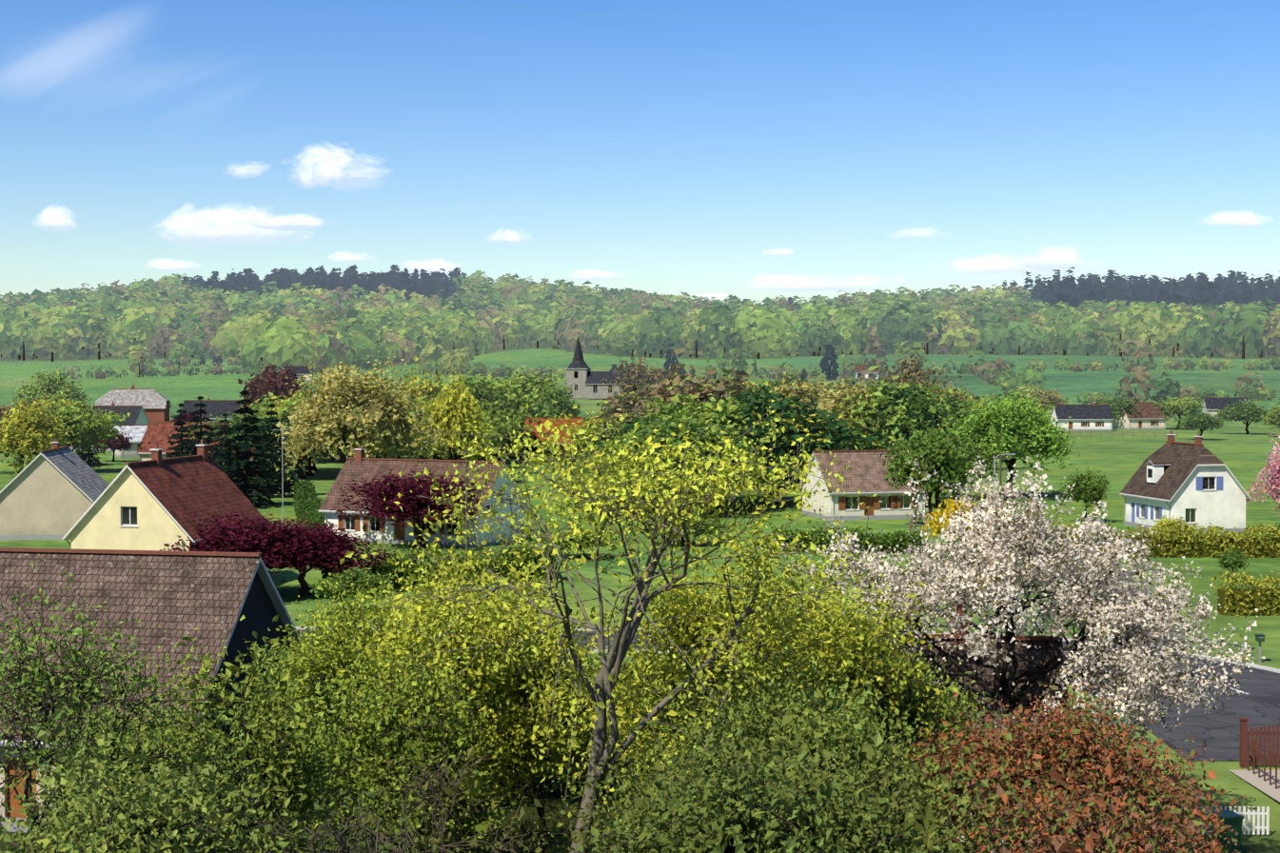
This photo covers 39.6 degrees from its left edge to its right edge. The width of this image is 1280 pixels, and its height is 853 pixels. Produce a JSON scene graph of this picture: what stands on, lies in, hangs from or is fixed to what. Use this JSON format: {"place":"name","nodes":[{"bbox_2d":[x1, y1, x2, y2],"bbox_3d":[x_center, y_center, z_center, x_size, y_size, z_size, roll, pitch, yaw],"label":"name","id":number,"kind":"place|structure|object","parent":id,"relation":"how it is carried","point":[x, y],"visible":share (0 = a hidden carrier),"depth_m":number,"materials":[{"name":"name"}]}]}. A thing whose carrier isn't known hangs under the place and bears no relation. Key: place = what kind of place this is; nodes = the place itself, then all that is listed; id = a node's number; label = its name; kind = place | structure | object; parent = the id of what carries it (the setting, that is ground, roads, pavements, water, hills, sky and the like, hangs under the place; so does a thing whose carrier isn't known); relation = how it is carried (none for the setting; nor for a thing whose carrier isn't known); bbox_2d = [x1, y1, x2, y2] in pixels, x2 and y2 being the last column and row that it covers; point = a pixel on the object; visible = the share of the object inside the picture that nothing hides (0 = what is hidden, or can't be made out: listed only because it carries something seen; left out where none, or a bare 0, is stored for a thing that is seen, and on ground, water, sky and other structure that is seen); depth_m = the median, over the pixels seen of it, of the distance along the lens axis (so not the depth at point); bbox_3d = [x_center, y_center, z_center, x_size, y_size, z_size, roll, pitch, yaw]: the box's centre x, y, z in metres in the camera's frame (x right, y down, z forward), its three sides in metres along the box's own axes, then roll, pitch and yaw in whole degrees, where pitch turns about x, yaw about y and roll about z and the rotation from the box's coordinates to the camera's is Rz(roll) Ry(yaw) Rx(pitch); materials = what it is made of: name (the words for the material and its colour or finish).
{"place":"outdoors","nodes":[
{"label":"outdoors","id":0,"kind":"place"},
{"bbox_2d":[0,278,151,320],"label":"forest hillside","id":1,"kind":"structure","parent":0,"point":[43,301],"depth_m":1114.40,"materials":[{"name":"green plant"}]},
{"bbox_2d":[0,547,303,834],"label":"house","id":2,"kind":"structure","parent":0,"point":[213,597],"depth_m":53.86,"materials":[{"name":"brown tile"}]},
{"bbox_2d":[181,395,244,426],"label":"house","id":3,"kind":"structure","parent":0,"point":[213,407],"depth_m":421.04,"materials":[{"name":"stone"}]},
{"bbox_2d":[0,264,478,375],"bbox_3d":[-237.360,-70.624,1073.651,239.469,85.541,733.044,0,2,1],"label":"forest hillside","id":4,"kind":"structure","parent":0,"point":[248,317],"depth_m":935.75,"materials":[{"name":"green plant"}]},
{"bbox_2d":[287,270,802,374],"bbox_3d":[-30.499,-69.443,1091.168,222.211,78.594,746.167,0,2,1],"label":"forest hillside","id":5,"kind":"structure","parent":0,"point":[482,315],"depth_m":884.46,"materials":[{"name":"green plant"}]},
{"bbox_2d":[0,343,1279,852],"bbox_3d":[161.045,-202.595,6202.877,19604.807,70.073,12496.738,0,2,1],"label":"terrain","id":6,"kind":"structure","parent":0,"point":[1117,458],"depth_m":190.67,"materials":[{"name":"green plant"}]},
{"bbox_2d":[0,389,73,470],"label":"tree","id":7,"kind":"object","parent":6,"relation":"on","point":[25,432],"visible":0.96,"depth_m":220.85,"materials":[{"name":"yellow plant"}]},
{"bbox_2d":[11,366,92,405],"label":"round tree","id":8,"kind":"object","parent":6,"relation":"on","point":[50,385],"visible":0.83,"depth_m":421.33,"materials":[{"name":"green plant"}]},
{"bbox_2d":[0,437,109,540],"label":"house","id":9,"kind":"structure","parent":6,"relation":"on","point":[55,492],"depth_m":140.67,"materials":[{"name":"paint"}]},
{"bbox_2d":[32,393,130,453],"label":"tree","id":10,"kind":"object","parent":6,"relation":"on","point":[86,427],"visible":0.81,"depth_m":234.79,"materials":[{"name":"green plant"}]},
{"bbox_2d":[94,383,171,421],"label":"house","id":11,"kind":"structure","parent":6,"relation":"on","point":[155,404],"depth_m":402.01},
{"bbox_2d":[0,683,272,842],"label":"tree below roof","id":12,"kind":"object","parent":6,"relation":"on","point":[127,738],"visible":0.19,"depth_m":39.62,"materials":[{"name":"green plant"}]},
{"bbox_2d":[0,558,278,852],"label":"shrub","id":13,"kind":"object","parent":6,"relation":"on","point":[35,693],"visible":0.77,"depth_m":27.22,"materials":[{"name":"green plant"}]},
{"bbox_2d":[38,344,247,379],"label":"hedgerow","id":14,"kind":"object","parent":6,"relation":"on","point":[148,371],"depth_m":734.14,"materials":[{"name":"green plant"}]},
{"bbox_2d":[0,710,313,852],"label":"shrub","id":15,"kind":"object","parent":6,"relation":"on","point":[147,823],"visible":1,"depth_m":20.12,"materials":[{"name":"green plant"}]},
{"bbox_2d":[60,438,268,551],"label":"cream house","id":16,"kind":"structure","parent":6,"relation":"on","point":[154,502],"depth_m":101.63,"materials":[{"name":"beige paint"}]},
{"bbox_2d":[136,414,236,460],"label":"red house","id":17,"kind":"structure","parent":6,"relation":"on","point":[156,432],"depth_m":240.28,"materials":[{"name":"brown tile"}]},
{"bbox_2d":[172,394,221,460],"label":"conifer tree","id":18,"kind":"object","parent":6,"relation":"on","point":[191,449],"visible":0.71,"depth_m":205.88,"materials":[{"name":"green plant"}]},
{"bbox_2d":[158,340,242,367],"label":"hedgerow","id":19,"kind":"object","parent":6,"relation":"on","point":[178,358],"depth_m":823.97,"materials":[{"name":"green plant"}]},
{"bbox_2d":[128,614,349,852],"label":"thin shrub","id":20,"kind":"object","parent":6,"relation":"on","point":[272,737],"visible":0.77,"depth_m":31.94,"materials":[{"name":"green plant"}]},
{"bbox_2d":[216,390,281,508],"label":"conifer tree","id":21,"kind":"object","parent":6,"relation":"on","point":[245,472],"visible":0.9,"depth_m":176.26,"materials":[{"name":"green plant"}]},
{"bbox_2d":[159,505,358,582],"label":"purple plum tree","id":22,"kind":"object","parent":6,"relation":"on","point":[233,541],"visible":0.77,"depth_m":101.43,"materials":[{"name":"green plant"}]},
{"bbox_2d":[248,403,298,497],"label":"conifer tree","id":23,"kind":"object","parent":6,"relation":"on","point":[280,481],"visible":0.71,"depth_m":190.33,"materials":[{"name":"green plant"}]},
{"bbox_2d":[237,356,309,408],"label":"copper beech tree","id":24,"kind":"object","parent":6,"relation":"on","point":[274,384],"visible":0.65,"depth_m":328.55,"materials":[{"name":"purple plant"}]},
{"bbox_2d":[214,512,397,594],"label":"purple plum tree","id":25,"kind":"object","parent":6,"relation":"on","point":[344,541],"visible":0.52,"depth_m":103.47,"materials":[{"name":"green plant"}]},
{"bbox_2d":[292,478,331,529],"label":"garden hedge","id":26,"kind":"object","parent":6,"relation":"on","point":[305,500],"visible":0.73,"depth_m":156.62,"materials":[{"name":"green plant"}]},
{"bbox_2d":[224,606,404,839],"bbox_3d":[-8.541,8.340,48.438,5.586,6.976,5.177,0,2,1],"label":"green tree","id":27,"kind":"object","parent":6,"relation":"on","point":[284,649],"visible":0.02,"depth_m":47.83,"materials":[{"name":"green plant"}]},
{"bbox_2d":[205,768,459,852],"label":"shrub","id":28,"kind":"object","parent":6,"relation":"on","point":[339,846],"visible":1,"depth_m":21.16,"materials":[{"name":"green plant"}]},
{"bbox_2d":[308,565,398,612],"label":"garden bush","id":29,"kind":"object","parent":6,"relation":"on","point":[357,578],"visible":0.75,"depth_m":95.76,"materials":[{"name":"green plant"}]},
{"bbox_2d":[266,345,450,479],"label":"tree","id":30,"kind":"object","parent":6,"relation":"on","point":[350,418],"visible":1,"depth_m":174.03,"materials":[{"name":"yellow plant"}]},
{"bbox_2d":[247,567,492,852],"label":"green tree","id":31,"kind":"object","parent":6,"relation":"on","point":[325,661],"visible":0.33,"depth_m":44.78,"materials":[{"name":"green plant"}]},
{"bbox_2d":[249,630,537,852],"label":"green tree","id":32,"kind":"object","parent":6,"relation":"on","point":[377,741],"visible":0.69,"depth_m":37.86,"materials":[{"name":"green plant"}]},
{"bbox_2d":[331,463,498,547],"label":"purple plum tree","id":33,"kind":"object","parent":6,"relation":"on","point":[414,504],"visible":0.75,"depth_m":132.00,"materials":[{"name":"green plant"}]},
{"bbox_2d":[393,356,448,401],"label":"garden tree","id":34,"kind":"object","parent":6,"relation":"on","point":[426,388],"visible":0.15,"depth_m":286.16,"materials":[{"name":"yellow plant"}]},
{"bbox_2d":[317,444,528,547],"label":"house","id":35,"kind":"structure","parent":6,"relation":"on","point":[358,467],"depth_m":137.96,"materials":[{"name":"brown tile"}]},
{"bbox_2d":[301,738,546,852],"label":"twiggy shrub","id":36,"kind":"object","parent":6,"relation":"on","point":[421,804],"visible":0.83,"depth_m":30.11,"materials":[{"name":"green plant"}]},
{"bbox_2d":[319,542,561,590],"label":"garden hedge","id":37,"kind":"object","parent":6,"relation":"on","point":[388,569],"visible":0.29,"depth_m":108.70,"materials":[{"name":"green plant"}]},
{"bbox_2d":[412,355,492,460],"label":"yellow green tree","id":38,"kind":"object","parent":6,"relation":"on","point":[455,406],"visible":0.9,"depth_m":185.15,"materials":[{"name":"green plant"}]},
{"bbox_2d":[325,501,630,852],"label":"green tree","id":39,"kind":"object","parent":6,"relation":"on","point":[506,736],"visible":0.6,"depth_m":40.17,"materials":[{"name":"green plant"}]},
{"bbox_2d":[415,343,566,378],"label":"trees","id":40,"kind":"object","parent":6,"relation":"on","point":[446,357],"depth_m":706.84,"materials":[{"name":"green plant"}]},
{"bbox_2d":[420,366,564,459],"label":"garden tree","id":41,"kind":"object","parent":6,"relation":"on","point":[491,386],"visible":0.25,"depth_m":268.15,"materials":[{"name":"green plant"}]},
{"bbox_2d":[419,620,646,852],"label":"green tree","id":42,"kind":"object","parent":6,"relation":"on","point":[535,790],"visible":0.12,"depth_m":42.85,"materials":[{"name":"green plant"}]},
{"bbox_2d":[489,416,585,460],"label":"house","id":43,"kind":"structure","parent":6,"relation":"on","point":[535,437],"depth_m":278.91,"materials":[{"name":"tile"}]},
{"bbox_2d":[497,367,576,415],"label":"round tree","id":44,"kind":"object","parent":6,"relation":"on","point":[527,382],"visible":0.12,"depth_m":313.14,"materials":[{"name":"green plant"}]},
{"bbox_2d":[521,382,582,416],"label":"round tree","id":45,"kind":"object","parent":6,"relation":"on","point":[566,404],"visible":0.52,"depth_m":306.80,"materials":[{"name":"green plant"}]},
{"bbox_2d":[564,332,669,398],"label":"church","id":46,"kind":"structure","parent":6,"relation":"on","point":[583,380],"depth_m":574.66,"materials":[{"name":"stone"}]},
{"bbox_2d":[339,388,906,852],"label":"yellow green tree","id":47,"kind":"object","parent":6,"relation":"on","point":[600,482],"visible":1,"depth_m":31.97,"materials":[{"name":"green plant"}]},
{"bbox_2d":[600,355,665,404],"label":"lime tree","id":48,"kind":"object","parent":6,"relation":"on","point":[635,371],"visible":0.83,"depth_m":397.84,"materials":[{"name":"green plant"}]},
{"bbox_2d":[594,366,706,423],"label":"tree","id":49,"kind":"object","parent":6,"relation":"on","point":[628,399],"visible":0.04,"depth_m":226.61,"materials":[{"name":"green plant"}]},
{"bbox_2d":[595,413,761,515],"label":"garden tree","id":50,"kind":"object","parent":6,"relation":"on","point":[694,426],"visible":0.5,"depth_m":162.41,"materials":[{"name":"green plant"}]},
{"bbox_2d":[576,408,787,508],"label":"garden tree","id":51,"kind":"object","parent":6,"relation":"on","point":[655,422],"visible":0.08,"depth_m":173.13,"materials":[{"name":"green plant"}]},
{"bbox_2d":[623,347,765,423],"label":"garden tree","id":52,"kind":"object","parent":6,"relation":"on","point":[696,385],"visible":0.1,"depth_m":205.69,"materials":[{"name":"green plant"}]},
{"bbox_2d":[528,713,871,852],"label":"olive shrub","id":53,"kind":"object","parent":6,"relation":"on","point":[637,802],"visible":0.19,"depth_m":27.37,"materials":[{"name":"green plant"}]},
{"bbox_2d":[625,376,787,501],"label":"garden tree","id":54,"kind":"object","parent":6,"relation":"on","point":[706,407],"visible":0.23,"depth_m":179.61,"materials":[{"name":"green plant"}]},
{"bbox_2d":[535,526,893,820],"bbox_3d":[1.405,6.254,37.538,7.014,9.294,6.418,1,2,24],"label":"bush","id":55,"kind":"object","parent":6,"relation":"on","point":[688,626],"visible":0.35,"depth_m":36.69,"materials":[{"name":"green plant"}]},
{"bbox_2d":[609,342,853,380],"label":"trees","id":56,"kind":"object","parent":6,"relation":"on","point":[824,364],"depth_m":667.99,"materials":[{"name":"green plant"}]},
{"bbox_2d":[606,627,899,852],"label":"bush","id":57,"kind":"object","parent":6,"relation":"on","point":[721,682],"visible":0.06,"depth_m":33.00,"materials":[{"name":"green plant"}]},
{"bbox_2d":[590,657,976,848],"bbox_3d":[2.578,6.724,30.259,6.812,5.699,6.942,0,2,1],"label":"shrub","id":58,"kind":"object","parent":6,"relation":"on","point":[775,728],"visible":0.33,"depth_m":29.75,"materials":[{"name":"green plant"}]},
{"bbox_2d":[577,696,1004,852],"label":"shrub","id":59,"kind":"object","parent":6,"relation":"on","point":[728,828],"visible":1,"depth_m":21.86,"materials":[{"name":"green plant"}]},
{"bbox_2d":[702,381,885,504],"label":"garden tree","id":60,"kind":"object","parent":6,"relation":"on","point":[779,405],"visible":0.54,"depth_m":176.52,"materials":[{"name":"green plant"}]},
{"bbox_2d":[751,371,854,478],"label":"garden tree","id":61,"kind":"object","parent":6,"relation":"on","point":[807,392],"visible":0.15,"depth_m":228.21,"materials":[{"name":"green plant"}]},
{"bbox_2d":[708,549,958,771],"bbox_3d":[3.923,6.903,39.309,5.614,8.552,6.338,0,2,1],"label":"bush","id":62,"kind":"object","parent":6,"relation":"on","point":[871,647],"visible":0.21,"depth_m":37.93,"materials":[{"name":"green plant"}]},
{"bbox_2d":[624,721,1050,852],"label":"shrub","id":63,"kind":"object","parent":6,"relation":"on","point":[924,817],"visible":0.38,"depth_m":23.89,"materials":[{"name":"green plant"}]},
{"bbox_2d":[806,363,880,448],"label":"tree","id":64,"kind":"object","parent":6,"relation":"on","point":[835,400],"visible":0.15,"depth_m":216.06,"materials":[{"name":"green plant"}]},
{"bbox_2d":[770,523,928,553],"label":"garden hedge","id":65,"kind":"object","parent":6,"relation":"on","point":[892,541],"visible":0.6,"depth_m":129.21,"materials":[{"name":"green plant"}]},
{"bbox_2d":[798,443,926,520],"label":"tan house","id":66,"kind":"structure","parent":6,"relation":"on","point":[865,473],"depth_m":161.14,"materials":[{"name":"tile"}]},
{"bbox_2d":[711,603,1069,852],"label":"white house","id":67,"kind":"structure","parent":6,"relation":"on","point":[1030,653],"depth_m":48.73,"materials":[{"name":"brown tile"}]},
{"bbox_2d":[818,365,968,450],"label":"garden tree","id":68,"kind":"object","parent":6,"relation":"on","point":[875,406],"visible":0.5,"depth_m":211.63,"materials":[{"name":"green plant"}]},
{"bbox_2d":[853,375,956,449],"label":"tree","id":69,"kind":"object","parent":6,"relation":"on","point":[926,414],"visible":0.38,"depth_m":211.74,"materials":[{"name":"green plant"}]},
{"bbox_2d":[817,617,1005,798],"bbox_3d":[5.431,7.810,39.972,5.636,7.028,5.014,0,2,1],"label":"bush","id":70,"kind":"object","parent":6,"relation":"on","point":[943,710],"visible":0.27,"depth_m":39.40,"materials":[{"name":"green plant"}]},
{"bbox_2d":[875,354,966,392],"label":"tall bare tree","id":71,"kind":"object","parent":6,"relation":"on","point":[915,371],"visible":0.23,"depth_m":297.25,"materials":[{"name":"green plant"}]},
{"bbox_2d":[880,423,974,527],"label":"round tree","id":72,"kind":"object","parent":6,"relation":"on","point":[934,451],"visible":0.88,"depth_m":150.87,"materials":[{"name":"green plant"}]},
{"bbox_2d":[881,426,999,508],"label":"garden tree","id":73,"kind":"object","parent":6,"relation":"on","point":[959,444],"visible":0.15,"depth_m":174.34,"materials":[{"name":"green plant"}]},
{"bbox_2d":[922,493,976,541],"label":"forsythia bush","id":74,"kind":"object","parent":6,"relation":"on","point":[936,516],"visible":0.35,"depth_m":123.40,"materials":[{"name":"yellow plant"}]},
{"bbox_2d":[967,360,1045,393],"bbox_3d":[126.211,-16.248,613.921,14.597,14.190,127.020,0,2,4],"label":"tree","id":75,"kind":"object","parent":6,"relation":"on","point":[991,373],"depth_m":608.41,"materials":[{"name":"green plant"}]},
{"bbox_2d":[748,451,1272,755],"bbox_3d":[8.938,6.296,47.669,13.880,11.032,13.192,0,2,1],"label":"cherry blossom tree","id":76,"kind":"object","parent":6,"relation":"on","point":[1132,636],"visible":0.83,"depth_m":45.40,"materials":[{"name":"white plant"}]},
{"bbox_2d":[941,382,1081,497],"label":"bright green tree","id":77,"kind":"object","parent":6,"relation":"on","point":[1018,428],"visible":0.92,"depth_m":188.07,"materials":[{"name":"green plant"}]},
{"bbox_2d":[840,334,1279,375],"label":"hedgerow","id":78,"kind":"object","parent":6,"relation":"on","point":[1098,365],"depth_m":689.03,"materials":[{"name":"green plant"}]},
{"bbox_2d":[891,675,1257,852],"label":"bronze shrub","id":79,"kind":"object","parent":6,"relation":"on","point":[1054,747],"visible":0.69,"depth_m":35.00,"materials":[{"name":"red plant"}]},
{"bbox_2d":[1058,462,1110,518],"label":"round tree","id":80,"kind":"object","parent":6,"relation":"on","point":[1089,486],"visible":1,"depth_m":156.31,"materials":[{"name":"green plant"}]},
{"bbox_2d":[951,746,1251,852],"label":"shrub","id":81,"kind":"object","parent":6,"relation":"on","point":[1092,839],"visible":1,"depth_m":21.91,"materials":[{"name":"red plant"}]},
{"bbox_2d":[1111,399,1166,429],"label":"house","id":82,"kind":"structure","parent":6,"relation":"on","point":[1149,416],"depth_m":424.03,"materials":[{"name":"white tile"}]},
{"bbox_2d":[1051,519,1279,558],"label":"garden hedge","id":83,"kind":"object","parent":6,"relation":"on","point":[1251,544],"visible":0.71,"depth_m":125.76,"materials":[{"name":"green plant"}]},
{"bbox_2d":[1065,666,1279,760],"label":"road apron","id":84,"kind":"object","parent":6,"relation":"on","point":[1215,733],"visible":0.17,"depth_m":66.88,"materials":[{"name":"grey asphalt"}]},
{"bbox_2d":[1153,391,1205,429],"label":"round tree","id":85,"kind":"object","parent":6,"relation":"on","point":[1185,406],"visible":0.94,"depth_m":423.66,"materials":[{"name":"green plant"}]},
{"bbox_2d":[1172,410,1226,439],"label":"round tree","id":86,"kind":"object","parent":6,"relation":"on","point":[1202,421],"visible":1,"depth_m":355.61,"materials":[{"name":"green plant"}]},
{"bbox_2d":[1208,809,1243,852],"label":"green wheelie bin","id":87,"kind":"object","parent":6,"relation":"on","point":[1234,819],"visible":0.44,"depth_m":48.26,"materials":[{"name":"green plastic"}]},
{"bbox_2d":[1214,397,1270,433],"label":"round tree","id":88,"kind":"object","parent":6,"relation":"on","point":[1244,412],"visible":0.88,"depth_m":394.58,"materials":[{"name":"green plant"}]},
{"bbox_2d":[1211,568,1279,615],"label":"garden hedge","id":89,"kind":"object","parent":6,"relation":"on","point":[1263,600],"visible":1,"depth_m":95.78,"materials":[{"name":"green plant"}]},
{"bbox_2d":[1228,768,1279,802],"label":"drive gravel","id":90,"kind":"structure","parent":6,"relation":"on","point":[1261,784],"depth_m":57.21,"materials":[{"name":"beige gravel"}]},
{"bbox_2d":[1239,716,1279,788],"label":"fence","id":91,"kind":"object","parent":6,"relation":"on","point":[1256,753],"visible":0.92,"depth_m":59.20,"materials":[{"name":"brown wood"}]},
{"bbox_2d":[1245,430,1279,517],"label":"blossoming tree","id":92,"kind":"object","parent":6,"relation":"on","point":[1273,482],"visible":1,"depth_m":139.76,"materials":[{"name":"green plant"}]},
{"bbox_2d":[0,0,1279,304],"label":"sky","id":93,"kind":"structure","parent":0,"point":[752,149],"materials":[{"name":"blue"}]},
{"bbox_2d":[296,629,1279,696],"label":"road asphalt","id":94,"kind":"structure","parent":0,"point":[1264,681],"depth_m":78.05,"materials":[{"name":"grey asphalt"}]},
{"bbox_2d":[742,276,1223,358],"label":"forest hillside","id":95,"kind":"structure","parent":0,"point":[960,322],"depth_m":867.74,"materials":[{"name":"green plant"}]},
{"bbox_2d":[1049,400,1113,430],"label":"house","id":96,"kind":"structure","parent":0,"point":[1093,416],"depth_m":414.32,"materials":[{"name":"stone"}]},
{"bbox_2d":[985,266,1279,359],"bbox_3d":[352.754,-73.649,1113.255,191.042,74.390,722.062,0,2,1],"label":"forest hillside","id":97,"kind":"structure","parent":0,"point":[1241,319],"depth_m":1024.73,"materials":[{"name":"green plant"}]},
{"bbox_2d":[1076,365,1276,404],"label":"hedgerow","id":98,"kind":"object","parent":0,"point":[1141,375],"depth_m":541.89,"materials":[{"name":"green plant"}]},
{"bbox_2d":[1118,430,1253,532],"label":"white house","id":99,"kind":"structure","parent":0,"point":[1198,482],"depth_m":147.06,"materials":[{"name":"white paint"}]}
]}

